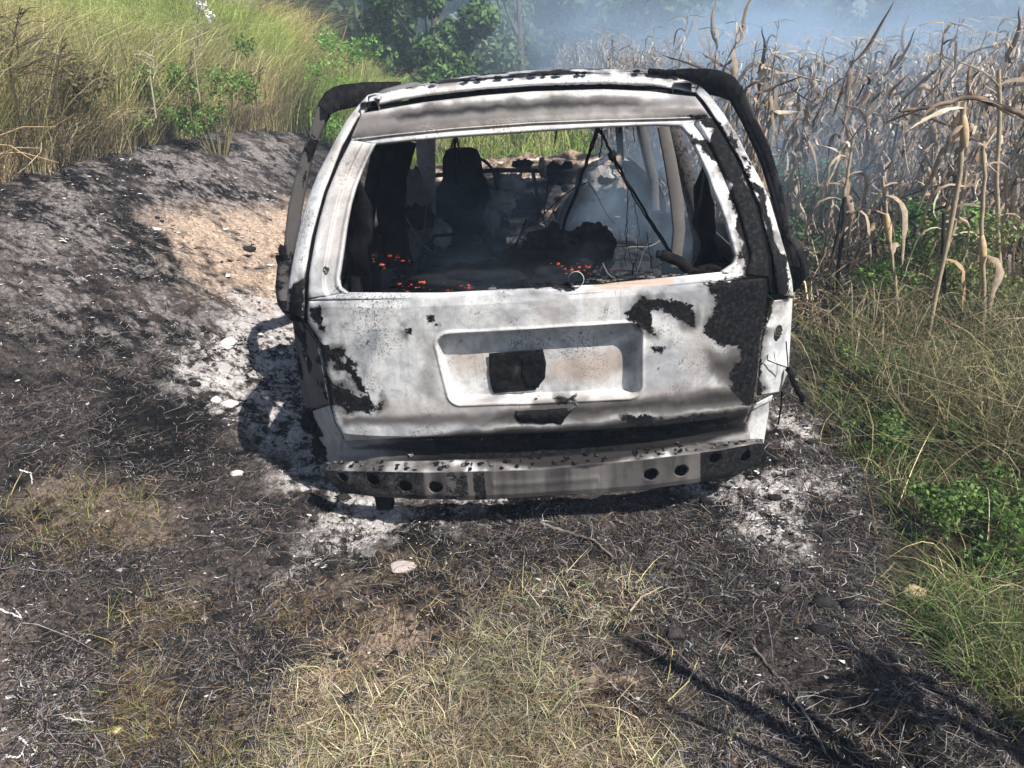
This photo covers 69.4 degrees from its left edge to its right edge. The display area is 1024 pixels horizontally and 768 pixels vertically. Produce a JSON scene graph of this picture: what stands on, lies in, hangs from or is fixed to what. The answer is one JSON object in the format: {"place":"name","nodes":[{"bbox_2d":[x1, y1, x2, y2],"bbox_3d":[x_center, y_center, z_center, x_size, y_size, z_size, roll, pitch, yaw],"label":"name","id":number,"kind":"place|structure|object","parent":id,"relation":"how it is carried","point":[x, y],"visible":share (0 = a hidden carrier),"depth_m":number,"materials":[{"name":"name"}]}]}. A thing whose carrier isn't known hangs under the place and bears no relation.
{"place":"outdoors","nodes":[
{"label":"outdoors","id":0,"kind":"place"},
{"bbox_2d":[0,1,1023,767],"bbox_3d":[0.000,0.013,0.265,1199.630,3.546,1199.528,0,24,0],"label":"ground","id":1,"kind":"structure","parent":0,"point":[220,317],"depth_m":3.25,"materials":[{"name":"soil"}]},
{"bbox_2d":[0,5,70,135],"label":"dry weed","id":2,"kind":"object","parent":1,"relation":"on","point":[17,69],"visible":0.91,"depth_m":5.12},
{"bbox_2d":[16,37,81,139],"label":"dry weed","id":3,"kind":"object","parent":1,"relation":"on","point":[55,86],"visible":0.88,"depth_m":5.43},
{"bbox_2d":[0,14,116,161],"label":"leafy weed","id":4,"kind":"object","parent":1,"relation":"on","point":[76,84],"visible":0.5,"depth_m":6.05,"materials":[{"name":"green plant"}]},
{"bbox_2d":[92,60,189,145],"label":"leafy weed","id":5,"kind":"object","parent":1,"relation":"on","point":[145,118],"visible":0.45,"depth_m":7.42,"materials":[{"name":"green plant"}]},
{"bbox_2d":[131,32,177,117],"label":"dry weed","id":6,"kind":"object","parent":1,"relation":"on","point":[150,66],"visible":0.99,"depth_m":6.96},
{"bbox_2d":[0,83,323,183],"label":"dead grass","id":7,"kind":"structure","parent":1,"relation":"on","point":[243,120],"depth_m":6.62,"materials":[{"name":"plant"}]},
{"bbox_2d":[179,0,215,102],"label":"weed","id":8,"kind":"object","parent":1,"relation":"on","point":[201,5],"visible":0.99,"depth_m":6.85,"materials":[{"name":"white plant"}]},
{"bbox_2d":[157,33,262,155],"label":"leafy weed","id":9,"kind":"object","parent":1,"relation":"on","point":[185,124],"visible":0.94,"depth_m":7.78,"materials":[{"name":"green plant"}]},
{"bbox_2d":[0,0,442,183],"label":"tall grass","id":10,"kind":"structure","parent":1,"relation":"on","point":[110,35],"depth_m":8.17,"materials":[{"name":"green plant"}]},
{"bbox_2d":[219,337,237,349],"bbox_3d":[-1.768,-0.253,4.599,0.104,0.062,0.149,0,24,0],"label":"ash lump","id":11,"kind":"object","parent":1,"relation":"on","point":[228,343],"visible":1,"depth_m":4.55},
{"bbox_2d":[234,67,265,133],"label":"dry weed","id":12,"kind":"object","parent":1,"relation":"on","point":[259,77],"visible":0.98,"depth_m":7.81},
{"bbox_2d":[255,0,412,61],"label":"leafy tree","id":13,"kind":"object","parent":1,"relation":"on","point":[346,5],"visible":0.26,"depth_m":18.87,"materials":[{"name":"green plant"}]},
{"bbox_2d":[303,21,383,141],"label":"leafy weed","id":14,"kind":"object","parent":1,"relation":"on","point":[325,42],"visible":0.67,"depth_m":9.75,"materials":[{"name":"green plant"}]},
{"bbox_2d":[390,560,416,572],"bbox_3d":[-0.412,0.694,2.807,0.104,0.025,0.074,0,24,0],"label":"stone","id":15,"kind":"object","parent":1,"relation":"on","point":[401,568],"visible":0.97,"depth_m":2.79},
{"bbox_2d":[357,0,500,94],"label":"leafy bush","id":16,"kind":"object","parent":1,"relation":"on","point":[438,50],"visible":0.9,"depth_m":13.78,"materials":[{"name":"green plant"}]},
{"bbox_2d":[409,0,460,34],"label":"leafy tree","id":17,"kind":"object","parent":1,"relation":"on","point":[449,8],"depth_m":28.60,"materials":[{"name":"green plant"}]},
{"bbox_2d":[189,538,713,767],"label":"dry grass","id":18,"kind":"structure","parent":1,"relation":"on","point":[634,749],"depth_m":2.17,"materials":[{"name":"beige plant"}]},
{"bbox_2d":[305,53,606,168],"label":"meadow","id":19,"kind":"structure","parent":1,"relation":"on","point":[575,139],"depth_m":12.52,"materials":[{"name":"green plant"}]},
{"bbox_2d":[0,427,919,767],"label":"singed grass","id":20,"kind":"structure","parent":1,"relation":"on","point":[150,723],"depth_m":2.34,"materials":[{"name":"brown plant"}]},
{"bbox_2d":[0,150,979,750],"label":"burnt clods","id":21,"kind":"object","parent":1,"relation":"on","point":[670,632],"visible":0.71,"depth_m":2.58,"materials":[{"name":"soil"}]},
{"bbox_2d":[0,148,983,767],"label":"ash flakes","id":22,"kind":"object","parent":1,"relation":"on","point":[416,500],"visible":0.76,"depth_m":3.07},
{"bbox_2d":[458,0,537,71],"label":"leafy bush","id":23,"kind":"object","parent":1,"relation":"on","point":[528,26],"visible":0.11,"depth_m":20.37,"materials":[{"name":"green plant"}]},
{"bbox_2d":[468,0,548,91],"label":"leafy bush","id":24,"kind":"object","parent":1,"relation":"on","point":[500,48],"visible":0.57,"depth_m":16.14,"materials":[{"name":"green plant"}]},
{"bbox_2d":[452,0,601,86],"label":"leafy tree","id":25,"kind":"object","parent":1,"relation":"on","point":[561,12],"visible":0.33,"depth_m":26.67,"materials":[{"name":"green plant"}]},
{"bbox_2d":[275,68,808,510],"bbox_3d":[0.147,-1.109,4.692,2.848,1.692,4.578,-3,24,1],"label":"burnt car","id":26,"kind":"object","parent":1,"relation":"on","point":[658,324],"visible":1,"depth_m":2.88,"materials":[{"name":"metal"}]},
{"bbox_2d":[540,521,613,558],"bbox_3d":[0.261,0.602,2.910,0.355,0.033,0.042,20,31,36],"label":"stick","id":27,"kind":"object","parent":1,"relation":"on","point":[573,534],"visible":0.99,"depth_m":2.93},
{"bbox_2d":[533,0,648,69],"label":"leafy tree","id":28,"kind":"object","parent":1,"relation":"on","point":[601,19],"visible":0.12,"depth_m":30.27,"materials":[{"name":"green plant"}]},
{"bbox_2d":[555,0,655,57],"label":"leafy tree","id":29,"kind":"object","parent":1,"relation":"on","point":[635,4],"visible":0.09,"depth_m":37.00,"materials":[{"name":"green plant"}]},
{"bbox_2d":[592,127,635,157],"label":"maize plant","id":30,"kind":"object","parent":1,"relation":"on","point":[625,136],"visible":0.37,"depth_m":10.96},
{"bbox_2d":[633,126,661,184],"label":"maize plant","id":31,"kind":"object","parent":1,"relation":"on","point":[654,147],"visible":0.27,"depth_m":8.71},
{"bbox_2d":[657,15,704,190],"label":"maize plant","id":32,"kind":"object","parent":1,"relation":"on","point":[672,68],"visible":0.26,"depth_m":7.40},
{"bbox_2d":[613,0,768,60],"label":"leafy tree","id":33,"kind":"object","parent":1,"relation":"on","point":[659,14],"visible":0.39,"depth_m":28.14,"materials":[{"name":"plant"}]},
{"bbox_2d":[660,1,738,198],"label":"maize plant","id":34,"kind":"object","parent":1,"relation":"on","point":[714,37],"visible":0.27,"depth_m":6.41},
{"bbox_2d":[699,0,766,219],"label":"maize plant","id":35,"kind":"object","parent":1,"relation":"on","point":[733,70],"visible":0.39,"depth_m":5.78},
{"bbox_2d":[723,40,778,148],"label":"maize plant","id":36,"kind":"object","parent":1,"relation":"on","point":[749,66],"visible":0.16,"depth_m":5.45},
{"bbox_2d":[725,0,798,51],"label":"leafy tree","id":37,"kind":"object","parent":1,"relation":"on","point":[775,7],"visible":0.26,"depth_m":31.27,"materials":[{"name":"green plant"}]},
{"bbox_2d":[709,51,817,220],"bbox_3d":[1.689,-1.340,5.373,0.495,1.965,0.680,-15,28,-29],"label":"maize plant","id":38,"kind":"object","parent":1,"relation":"on","point":[772,88],"visible":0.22,"depth_m":5.11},
{"bbox_2d":[735,29,809,161],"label":"maize plant","id":39,"kind":"object","parent":1,"relation":"on","point":[762,60],"visible":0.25,"depth_m":5.49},
{"bbox_2d":[759,19,806,165],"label":"maize plant","id":40,"kind":"object","parent":1,"relation":"on","point":[778,69],"visible":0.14,"depth_m":6.70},
{"bbox_2d":[545,20,1023,157],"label":"maize field","id":41,"kind":"structure","parent":1,"relation":"on","point":[576,62],"depth_m":15.71,"materials":[{"name":"plant"}]},
{"bbox_2d":[749,44,824,189],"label":"maize plant","id":42,"kind":"object","parent":1,"relation":"on","point":[774,111],"visible":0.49,"depth_m":5.23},
{"bbox_2d":[752,646,826,753],"bbox_3d":[0.829,0.930,2.194,0.047,0.087,0.446,-3,25,-7],"label":"stick","id":43,"kind":"object","parent":1,"relation":"on","point":[790,692],"visible":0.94,"depth_m":2.17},
{"bbox_2d":[768,36,822,164],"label":"maize plant","id":44,"kind":"object","parent":1,"relation":"on","point":[808,42],"visible":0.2,"depth_m":7.76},
{"bbox_2d":[760,51,834,232],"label":"maize plant","id":45,"kind":"object","parent":1,"relation":"on","point":[782,119],"visible":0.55,"depth_m":5.62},
{"bbox_2d":[580,35,1023,354],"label":"dry corn stalks","id":46,"kind":"object","parent":1,"relation":"on","point":[872,108],"visible":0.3,"depth_m":5.61,"materials":[{"name":"plant"}]},
{"bbox_2d":[779,60,840,240],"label":"maize plant","id":47,"kind":"object","parent":1,"relation":"on","point":[790,193],"visible":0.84,"depth_m":5.56,"materials":[{"name":"plant"}]},
{"bbox_2d":[789,216,830,275],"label":"leafy weed","id":48,"kind":"object","parent":1,"relation":"on","point":[801,229],"visible":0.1,"depth_m":6.13,"materials":[{"name":"green plant"}]},
{"bbox_2d":[792,63,834,223],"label":"maize plant","id":49,"kind":"object","parent":1,"relation":"on","point":[810,155],"visible":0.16,"depth_m":7.47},
{"bbox_2d":[782,160,856,230],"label":"maize plant","id":50,"kind":"object","parent":1,"relation":"on","point":[805,183],"visible":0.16,"depth_m":6.94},
{"bbox_2d":[771,154,871,245],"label":"leafy weed","id":51,"kind":"object","parent":1,"relation":"on","point":[806,208],"visible":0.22,"depth_m":6.30,"materials":[{"name":"green plant"}]},
{"bbox_2d":[791,34,859,202],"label":"maize plant","id":52,"kind":"object","parent":1,"relation":"on","point":[808,60],"visible":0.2,"depth_m":6.82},
{"bbox_2d":[802,67,855,222],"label":"maize plant","id":53,"kind":"object","parent":1,"relation":"on","point":[830,112],"visible":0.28,"depth_m":7.04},
{"bbox_2d":[801,138,868,305],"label":"maize plant","id":54,"kind":"object","parent":1,"relation":"on","point":[850,205],"visible":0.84,"depth_m":4.84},
{"bbox_2d":[801,197,871,326],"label":"maize plant","id":55,"kind":"object","parent":1,"relation":"on","point":[840,249],"visible":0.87,"depth_m":4.71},
{"bbox_2d":[753,0,931,55],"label":"leafy tree","id":56,"kind":"object","parent":1,"relation":"on","point":[837,15],"visible":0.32,"depth_m":29.56,"materials":[{"name":"plant"}]},
{"bbox_2d":[813,44,889,233],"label":"maize plant","id":57,"kind":"object","parent":1,"relation":"on","point":[871,90],"visible":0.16,"depth_m":6.51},
{"bbox_2d":[811,2,893,288],"bbox_3d":[2.397,-1.641,5.407,0.373,2.055,0.795,14,28,29],"label":"maize plant","id":58,"kind":"object","parent":1,"relation":"on","point":[849,80],"visible":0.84,"depth_m":5.24,"materials":[{"name":"plant"}]},
{"bbox_2d":[818,36,886,228],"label":"maize plant","id":59,"kind":"object","parent":1,"relation":"on","point":[849,110],"visible":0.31,"depth_m":6.34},
{"bbox_2d":[817,336,904,390],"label":"leafy weed","id":60,"kind":"object","parent":1,"relation":"on","point":[845,352],"visible":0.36,"depth_m":4.03,"materials":[{"name":"green plant"}]},
{"bbox_2d":[827,176,907,329],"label":"maize plant","id":61,"kind":"object","parent":1,"relation":"on","point":[887,224],"visible":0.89,"depth_m":4.34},
{"bbox_2d":[828,35,906,239],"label":"maize plant","id":62,"kind":"object","parent":1,"relation":"on","point":[891,86],"visible":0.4,"depth_m":6.45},
{"bbox_2d":[851,45,901,225],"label":"maize plant","id":63,"kind":"object","parent":1,"relation":"on","point":[875,89],"visible":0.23,"depth_m":6.96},
{"bbox_2d":[846,204,909,299],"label":"maize plant","id":64,"kind":"object","parent":1,"relation":"on","point":[878,221],"visible":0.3,"depth_m":5.03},
{"bbox_2d":[824,0,935,46],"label":"leafy tree","id":65,"kind":"object","parent":1,"relation":"on","point":[873,8],"visible":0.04,"depth_m":40.27,"materials":[{"name":"green plant"}]},
{"bbox_2d":[837,406,938,457],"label":"leafy weed","id":66,"kind":"object","parent":1,"relation":"on","point":[886,430],"visible":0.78,"depth_m":3.37,"materials":[{"name":"green plant"}]},
{"bbox_2d":[754,221,1023,551],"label":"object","id":67,"kind":"object","parent":1,"relation":"on","point":[991,393],"visible":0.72,"depth_m":3.76,"materials":[{"name":"green plant"}]},
{"bbox_2d":[854,13,928,212],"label":"maize plant","id":68,"kind":"object","parent":1,"relation":"on","point":[902,43],"visible":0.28,"depth_m":6.66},
{"bbox_2d":[841,29,943,260],"bbox_3d":[2.983,-1.811,5.989,0.708,1.929,0.423,0,24,-1],"label":"maize plant","id":69,"kind":"object","parent":1,"relation":"on","point":[860,181],"visible":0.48,"depth_m":5.87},
{"bbox_2d":[864,182,927,274],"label":"maize plant","id":70,"kind":"object","parent":1,"relation":"on","point":[890,192],"visible":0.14,"depth_m":5.40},
{"bbox_2d":[847,259,954,324],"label":"leafy weed","id":71,"kind":"object","parent":1,"relation":"on","point":[871,276],"visible":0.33,"depth_m":4.76,"materials":[{"name":"green plant"}]},
{"bbox_2d":[840,64,963,264],"bbox_3d":[3.000,-1.557,5.710,0.803,1.706,0.631,12,27,25],"label":"maize plant","id":72,"kind":"object","parent":1,"relation":"on","point":[895,137],"visible":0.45,"depth_m":5.68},
{"bbox_2d":[857,52,951,261],"bbox_3d":[3.075,-1.689,5.911,0.364,1.755,0.525,4,25,9],"label":"maize plant","id":73,"kind":"object","parent":1,"relation":"on","point":[909,134],"visible":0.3,"depth_m":5.79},
{"bbox_2d":[868,346,949,391],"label":"leafy weed","id":74,"kind":"object","parent":1,"relation":"on","point":[903,362],"visible":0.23,"depth_m":3.99,"materials":[{"name":"green plant"}]},
{"bbox_2d":[862,54,957,243],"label":"maize plant","id":75,"kind":"object","parent":1,"relation":"on","point":[928,90],"visible":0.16,"depth_m":6.27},
{"bbox_2d":[854,180,969,279],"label":"maize plant","id":76,"kind":"object","parent":1,"relation":"on","point":[935,187],"visible":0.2,"depth_m":5.03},
{"bbox_2d":[894,26,930,165],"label":"maize plant","id":77,"kind":"object","parent":1,"relation":"on","point":[913,41],"visible":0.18,"depth_m":8.30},
{"bbox_2d":[879,55,952,279],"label":"maize plant","id":78,"kind":"object","parent":1,"relation":"on","point":[903,175],"visible":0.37,"depth_m":5.46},
{"bbox_2d":[818,0,1017,55],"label":"leafy tree","id":79,"kind":"object","parent":1,"relation":"on","point":[925,14],"visible":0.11,"depth_m":34.98,"materials":[{"name":"green plant"}]},
{"bbox_2d":[888,30,951,181],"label":"maize plant","id":80,"kind":"object","parent":1,"relation":"on","point":[930,68],"visible":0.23,"depth_m":7.32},
{"bbox_2d":[861,195,993,283],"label":"leafy weed","id":81,"kind":"object","parent":1,"relation":"on","point":[912,209],"visible":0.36,"depth_m":4.95,"materials":[{"name":"green plant"}]},
{"bbox_2d":[878,170,978,330],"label":"maize plant","id":82,"kind":"object","parent":1,"relation":"on","point":[937,190],"visible":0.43,"depth_m":4.40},
{"bbox_2d":[902,213,969,345],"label":"maize plant","id":83,"kind":"object","parent":1,"relation":"on","point":[957,263],"visible":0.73,"depth_m":4.34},
{"bbox_2d":[911,101,968,364],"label":"maize plant","id":84,"kind":"object","parent":1,"relation":"on","point":[962,128],"visible":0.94,"depth_m":3.79,"materials":[{"name":"plant"}]},
{"bbox_2d":[880,22,1006,270],"bbox_3d":[2.989,-1.504,5.261,0.551,1.932,0.504,-2,25,-5],"label":"maize plant","id":85,"kind":"object","parent":1,"relation":"on","point":[932,135],"visible":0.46,"depth_m":5.07,"materials":[{"name":"plant"}]},
{"bbox_2d":[909,17,981,221],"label":"maize plant","id":86,"kind":"object","parent":1,"relation":"on","point":[949,87],"visible":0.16,"depth_m":6.73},
{"bbox_2d":[885,95,1023,123],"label":"broken maize stalk","id":87,"kind":"object","parent":1,"relation":"on","point":[1005,109],"visible":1,"depth_m":3.77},
{"bbox_2d":[910,51,1000,270],"bbox_3d":[2.774,-1.225,4.843,0.650,1.751,0.350,12,27,24],"label":"maize plant","id":88,"kind":"object","parent":1,"relation":"on","point":[969,114],"visible":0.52,"depth_m":4.70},
{"bbox_2d":[905,283,1009,340],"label":"leafy weed","id":89,"kind":"object","parent":1,"relation":"on","point":[954,300],"visible":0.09,"depth_m":4.53,"materials":[{"name":"green plant"}]},
{"bbox_2d":[909,110,1008,242],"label":"maize plant","id":90,"kind":"object","parent":1,"relation":"on","point":[941,142],"visible":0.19,"depth_m":5.89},
{"bbox_2d":[924,234,995,307],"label":"leafy weed","id":91,"kind":"object","parent":1,"relation":"on","point":[963,252],"visible":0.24,"depth_m":4.60,"materials":[{"name":"green plant"}]},
{"bbox_2d":[912,30,1007,183],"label":"maize plant","id":92,"kind":"object","parent":1,"relation":"on","point":[979,56],"visible":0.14,"depth_m":6.45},
{"bbox_2d":[916,133,1007,349],"bbox_3d":[2.593,-0.766,4.276,0.527,1.308,0.301,13,28,27],"label":"maize plant","id":93,"kind":"object","parent":1,"relation":"on","point":[984,256],"visible":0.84,"depth_m":4.17,"materials":[{"name":"plant"}]},
{"bbox_2d":[904,474,1023,539],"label":"leafy weed","id":94,"kind":"object","parent":1,"relation":"on","point":[952,493],"visible":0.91,"depth_m":2.79,"materials":[{"name":"green plant"}]},
{"bbox_2d":[917,206,1023,334],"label":"leafy weed","id":95,"kind":"object","parent":1,"relation":"on","point":[991,230],"visible":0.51,"depth_m":4.49,"materials":[{"name":"green plant"}]},
{"bbox_2d":[939,75,1008,211],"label":"maize plant","id":96,"kind":"object","parent":1,"relation":"on","point":[986,107],"visible":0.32,"depth_m":5.51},
{"bbox_2d":[926,0,1023,52],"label":"leafy tree","id":97,"kind":"object","parent":1,"relation":"on","point":[1005,10],"visible":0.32,"depth_m":31.10,"materials":[{"name":"green plant"}]},
{"bbox_2d":[942,41,1008,245],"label":"maize plant","id":98,"kind":"object","parent":1,"relation":"on","point":[981,63],"visible":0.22,"depth_m":6.22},
{"bbox_2d":[932,414,1023,482],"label":"leafy weed","id":99,"kind":"object","parent":1,"relation":"on","point":[962,431],"visible":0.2,"depth_m":3.23,"materials":[{"name":"green plant"}]},
{"bbox_2d":[936,53,1023,305],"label":"maize plant","id":100,"kind":"object","parent":1,"relation":"on","point":[998,82],"visible":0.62,"depth_m":4.40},
{"bbox_2d":[949,135,1017,260],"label":"maize plant","id":101,"kind":"object","parent":1,"relation":"on","point":[992,200],"visible":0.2,"depth_m":5.53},
{"bbox_2d":[949,16,1017,166],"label":"maize plant","id":102,"kind":"object","parent":1,"relation":"on","point":[984,58],"visible":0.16,"depth_m":7.03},
{"bbox_2d":[945,6,1023,248],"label":"maize plant","id":103,"kind":"object","parent":1,"relation":"on","point":[1013,43],"visible":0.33,"depth_m":5.55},
{"bbox_2d":[969,29,1010,125],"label":"maize plant","id":104,"kind":"object","parent":1,"relation":"on","point":[994,57],"visible":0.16,"depth_m":6.75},
{"bbox_2d":[960,92,1023,221],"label":"maize plant","id":105,"kind":"object","parent":1,"relation":"on","point":[1017,107],"visible":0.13,"depth_m":6.13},
{"bbox_2d":[963,507,1023,578],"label":"leafy weed","id":106,"kind":"object","parent":1,"relation":"on","point":[993,546],"visible":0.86,"depth_m":2.62,"materials":[{"name":"green plant"}]},
{"bbox_2d":[965,458,1023,523],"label":"leafy weed","id":107,"kind":"object","parent":1,"relation":"on","point":[989,489],"visible":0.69,"depth_m":2.94,"materials":[{"name":"green plant"}]},
{"bbox_2d":[965,26,1023,124],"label":"maize plant","id":108,"kind":"object","parent":1,"relation":"on","point":[1012,59],"visible":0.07,"depth_m":7.08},
{"bbox_2d":[979,30,1023,254],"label":"maize plant","id":109,"kind":"object","parent":1,"relation":"on","point":[1016,154],"visible":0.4,"depth_m":5.00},
{"bbox_2d":[987,153,1023,297],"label":"maize plant","id":110,"kind":"object","parent":1,"relation":"on","point":[1014,191],"visible":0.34,"depth_m":4.86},
{"bbox_2d":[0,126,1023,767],"bbox_3d":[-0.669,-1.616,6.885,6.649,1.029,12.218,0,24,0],"label":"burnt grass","id":111,"kind":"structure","parent":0,"point":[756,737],"depth_m":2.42,"materials":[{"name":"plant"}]},
{"bbox_2d":[231,0,875,41],"label":"sky","id":112,"kind":"structure","parent":0,"point":[863,4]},
{"bbox_2d":[763,222,1023,749],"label":"verge grass","id":113,"kind":"structure","parent":0,"point":[980,652],"depth_m":2.52,"materials":[{"name":"green plant"}]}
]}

